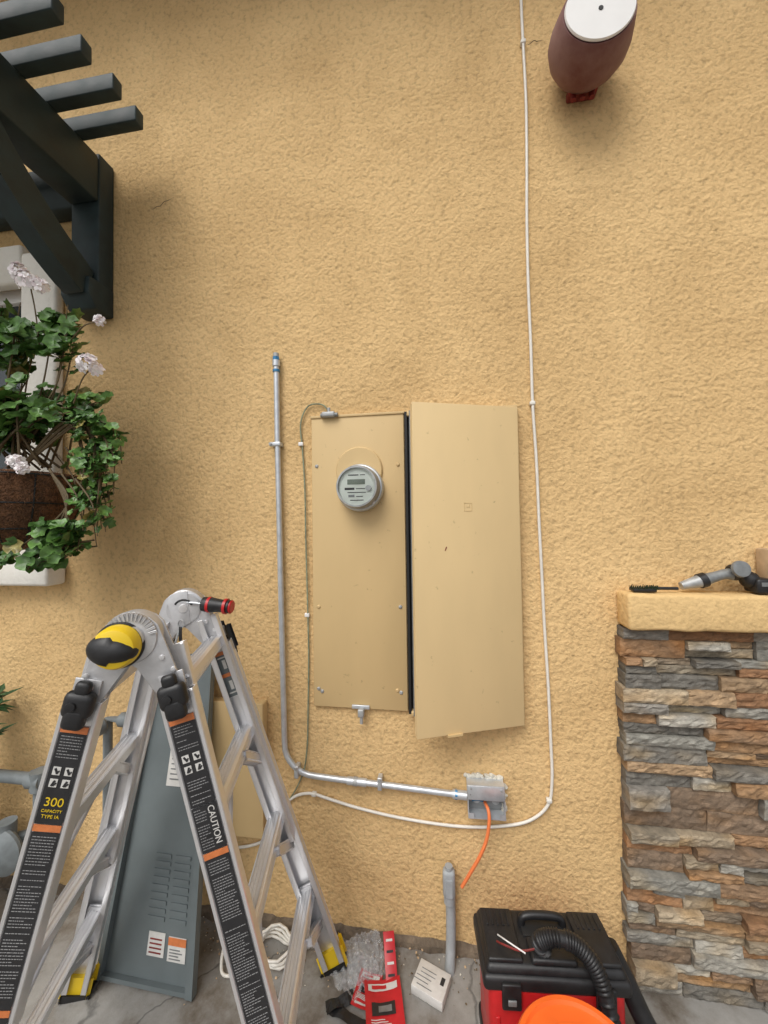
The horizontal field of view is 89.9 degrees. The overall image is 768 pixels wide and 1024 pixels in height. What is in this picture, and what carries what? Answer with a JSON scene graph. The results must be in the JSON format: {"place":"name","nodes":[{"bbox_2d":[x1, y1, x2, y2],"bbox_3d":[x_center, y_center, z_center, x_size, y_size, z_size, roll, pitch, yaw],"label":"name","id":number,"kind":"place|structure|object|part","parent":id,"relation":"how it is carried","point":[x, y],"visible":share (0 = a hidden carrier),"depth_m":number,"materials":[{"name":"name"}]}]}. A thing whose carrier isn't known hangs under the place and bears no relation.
{"place":"outdoors","nodes":[
{"label":"outdoors","id":0,"kind":"place"},
{"bbox_2d":[0,289,20,307],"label":"window frame top","id":1,"kind":"object","parent":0,"point":[13,297],"depth_m":1.72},
{"bbox_2d":[0,875,478,958],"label":"wall base mortar","id":2,"kind":"object","parent":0,"point":[428,945],"depth_m":1.38,"materials":[{"name":"grey concrete"}]},
{"bbox_2d":[0,888,767,1023],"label":"ground","id":3,"kind":"structure","parent":0,"point":[213,1001],"depth_m":1.21,"materials":[{"name":"concrete"}]},
{"bbox_2d":[0,683,22,734],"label":"shrub","id":4,"kind":"object","parent":3,"relation":"on","point":[4,707],"visible":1,"depth_m":1.56,"materials":[{"name":"green plant"}]},
{"bbox_2d":[0,712,125,876],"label":"gas meter","id":5,"kind":"object","parent":3,"relation":"on","point":[12,837],"visible":0.5,"depth_m":1.46,"materials":[{"name":"grey paint"}]},
{"bbox_2d":[96,654,214,1001],"bbox_3d":[-0.768,1.040,1.358,0.357,1.006,0.234,-1,-1,9],"label":"grey panel cover","id":6,"kind":"object","parent":3,"relation":"on","point":[151,938],"visible":0.76,"depth_m":1.31,"materials":[{"name":"metal"}]},
{"bbox_2d":[0,588,347,1023],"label":"folding ladder","id":7,"kind":"object","parent":3,"relation":"on","point":[124,646],"visible":1,"depth_m":0.84,"materials":[{"name":"metal"}]},
{"bbox_2d":[174,620,184,642],"bbox_3d":[-0.608,0.355,1.143,0.033,0.070,0.004,-1,-1,9],"label":"key ring","id":8,"kind":"object","parent":7,"relation":"attached to","point":[179,632],"visible":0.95,"depth_m":1.14,"materials":[{"name":"silver metal"}]},
{"bbox_2d":[186,597,234,613],"bbox_3d":[-0.531,0.280,1.152,0.161,0.052,0.046,-1,-1,2],"label":"screwdriver","id":9,"kind":"object","parent":7,"relation":"on","point":[213,604],"visible":1,"depth_m":1.13,"materials":[{"name":"black plastic"}]},
{"bbox_2d":[220,923,290,977],"bbox_3d":[-0.416,1.512,1.334,0.279,0.053,0.123,-1,-1,-4],"label":"white cord coil","id":10,"kind":"object","parent":3,"relation":"on","point":[271,930],"visible":0.32,"depth_m":1.36,"materials":[{"name":"white plastic"}]},
{"bbox_2d":[184,916,480,1004],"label":"floor litter","id":11,"kind":"object","parent":3,"relation":"on","point":[359,960],"visible":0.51,"depth_m":1.32,"materials":[{"name":"plastic"}]},
{"bbox_2d":[325,988,365,1023],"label":"black strap","id":12,"kind":"object","parent":3,"relation":"on","point":[335,1007],"visible":1,"depth_m":1.18,"materials":[{"name":"fabric"}]},
{"bbox_2d":[350,930,404,1023],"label":"red packaging","id":13,"kind":"object","parent":3,"relation":"on","point":[377,998],"visible":1,"depth_m":1.21},
{"bbox_2d":[0,0,767,961],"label":"wall","id":14,"kind":"structure","parent":3,"relation":"on","point":[334,190],"depth_m":1.41,"materials":[{"name":"beige paint"}]},
{"bbox_2d":[0,306,20,468],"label":"window glass","id":15,"kind":"object","parent":14,"relation":"attached to","point":[3,376],"depth_m":1.74,"materials":[{"name":"grey glass"}]},
{"bbox_2d":[0,245,29,291],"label":"window trim top","id":16,"kind":"structure","parent":14,"relation":"attached to","point":[9,254],"depth_m":1.64,"materials":[{"name":"white paint"}]},
{"bbox_2d":[0,563,64,585],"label":"window sill","id":17,"kind":"structure","parent":14,"relation":"attached to","point":[10,575],"depth_m":1.55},
{"bbox_2d":[19,253,63,557],"bbox_3d":[-1.442,-0.451,1.621,0.173,1.294,0.044,-1,-1,9],"label":"window trim side","id":18,"kind":"structure","parent":14,"relation":"attached to","point":[53,299],"depth_m":1.60,"materials":[{"name":"white paint"}]},
{"bbox_2d":[0,261,129,573],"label":"geranium basket","id":19,"kind":"object","parent":14,"relation":"attached to","point":[40,511],"visible":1,"depth_m":1.23,"materials":[{"name":"green plant"}]},
{"bbox_2d":[0,0,142,320],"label":"pergola","id":20,"kind":"object","parent":14,"relation":"attached to","point":[69,177],"visible":0.98,"depth_m":1.36,"materials":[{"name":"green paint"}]},
{"bbox_2d":[211,697,266,838],"bbox_3d":[-0.618,0.952,1.454,0.364,0.486,0.062,-1,-1,9],"label":"irrigation controller box","id":21,"kind":"object","parent":14,"relation":"attached to","point":[249,819],"visible":0.16,"depth_m":1.42,"materials":[{"name":"beige metal"}]},
{"bbox_2d":[289,403,326,798],"bbox_3d":[-0.318,0.387,1.448,0.253,1.594,0.012,-1,-1,9],"label":"ground wire","id":22,"kind":"object","parent":14,"relation":"attached to","point":[301,444],"visible":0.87,"depth_m":1.44,"materials":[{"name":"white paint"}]},
{"bbox_2d":[269,352,466,800],"bbox_3d":[-0.075,0.194,1.402,0.710,1.614,0.038,-1,-1,9],"label":"metal conduit","id":23,"kind":"object","parent":14,"relation":"attached to","point":[379,783],"visible":1,"depth_m":1.43,"materials":[{"name":"metal"}]},
{"bbox_2d":[238,0,553,848],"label":"white coax cable","id":24,"kind":"object","parent":14,"relation":"attached to","point":[532,404],"visible":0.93,"depth_m":1.34,"materials":[{"name":"white plastic"}]},
{"bbox_2d":[310,402,524,738],"bbox_3d":[0.089,0.179,1.312,0.748,1.150,0.168,-1,-1,9],"label":"electric meter cabinet","id":25,"kind":"object","parent":14,"relation":"attached to","point":[455,602],"visible":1,"depth_m":1.29,"materials":[{"name":"beige metal"}]},
{"bbox_3d":[0.280,0.179,1.265,0.374,1.074,0.004,-1,-1,-11],"label":"door leaf","id":26,"kind":"part","parent":25,"relation":"part of","materials":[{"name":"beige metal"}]},
{"bbox_2d":[463,772,507,820],"bbox_3d":[0.350,0.970,1.315,0.150,0.128,0.058,-1,-1,9],"label":"junction box","id":27,"kind":"object","parent":14,"relation":"attached to","point":[490,788],"visible":1,"depth_m":1.31,"materials":[{"name":"metal"}]},
{"bbox_2d":[460,801,490,888],"bbox_3d":[0.308,1.129,1.300,0.104,0.281,0.045,-1,-1,9],"label":"orange power cable","id":28,"kind":"object","parent":27,"relation":"attached to","point":[473,867],"visible":1,"depth_m":1.28,"materials":[{"name":"orange plastic"}]},
{"bbox_2d":[548,0,636,103],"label":"wall light fixture","id":29,"kind":"object","parent":14,"relation":"attached to","point":[590,43],"depth_m":1.18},
{"bbox_2d":[619,624,743,658],"bbox_3d":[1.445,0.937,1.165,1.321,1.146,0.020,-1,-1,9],"label":"backing","id":30,"kind":"object","parent":14,"relation":"attached to","point":[707,657],"visible":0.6,"depth_m":1.22,"materials":[{"name":"grey concrete"}]},
{"bbox_2d":[411,958,450,1011],"bbox_3d":[0.151,1.514,1.235,0.107,0.029,0.085,-2,-2,29],"label":"white label box","id":31,"kind":"object","parent":3,"relation":"on","point":[430,984],"visible":1,"depth_m":1.22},
{"bbox_2d":[443,862,455,976],"bbox_3d":[0.222,1.380,1.302,0.042,0.334,0.071,-1,-1,9],"label":"pvc conduit riser","id":32,"kind":"object","parent":3,"relation":"on","point":[449,884],"visible":0.99,"depth_m":1.30,"materials":[{"name":"grey plastic"}]},
{"bbox_2d":[473,908,656,1023],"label":"wet dry vacuum","id":33,"kind":"object","parent":3,"relation":"on","point":[527,958],"visible":0.94,"depth_m":1.02,"materials":[{"name":"red plastic"}]},
{"bbox_2d":[518,995,613,1023],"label":"orange bucket","id":34,"kind":"object","parent":3,"relation":"on","point":[556,1009],"visible":1,"depth_m":0.88,"materials":[{"name":"plastic"}]},
{"bbox_2d":[615,625,767,1011],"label":"stones","id":35,"kind":"object","parent":3,"relation":"on","point":[692,745],"visible":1,"depth_m":1.20,"materials":[{"name":"grey stone"}]},
{"bbox_2d":[617,590,767,632],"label":"cap","id":36,"kind":"object","parent":35,"relation":"on","point":[715,611],"visible":0.91,"depth_m":1.18,"materials":[{"name":"paint"}]},
{"bbox_2d":[629,584,678,591],"bbox_3d":[0.860,0.242,1.226,0.142,0.023,0.040,-1,-1,9],"label":"hand brush","id":37,"kind":"object","parent":36,"relation":"on","point":[650,588],"visible":1,"depth_m":1.22,"materials":[{"name":"black plastic"}]},
{"bbox_2d":[678,561,767,593],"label":"cordless grinder","id":38,"kind":"object","parent":36,"relation":"on","point":[744,576],"visible":1,"depth_m":1.18,"materials":[{"name":"black plastic"}]},
{"bbox_2d":[756,548,767,577],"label":"wood block","id":39,"kind":"object","parent":36,"relation":"on","point":[762,562],"depth_m":1.20,"materials":[{"name":"beige wood"}]}
]}

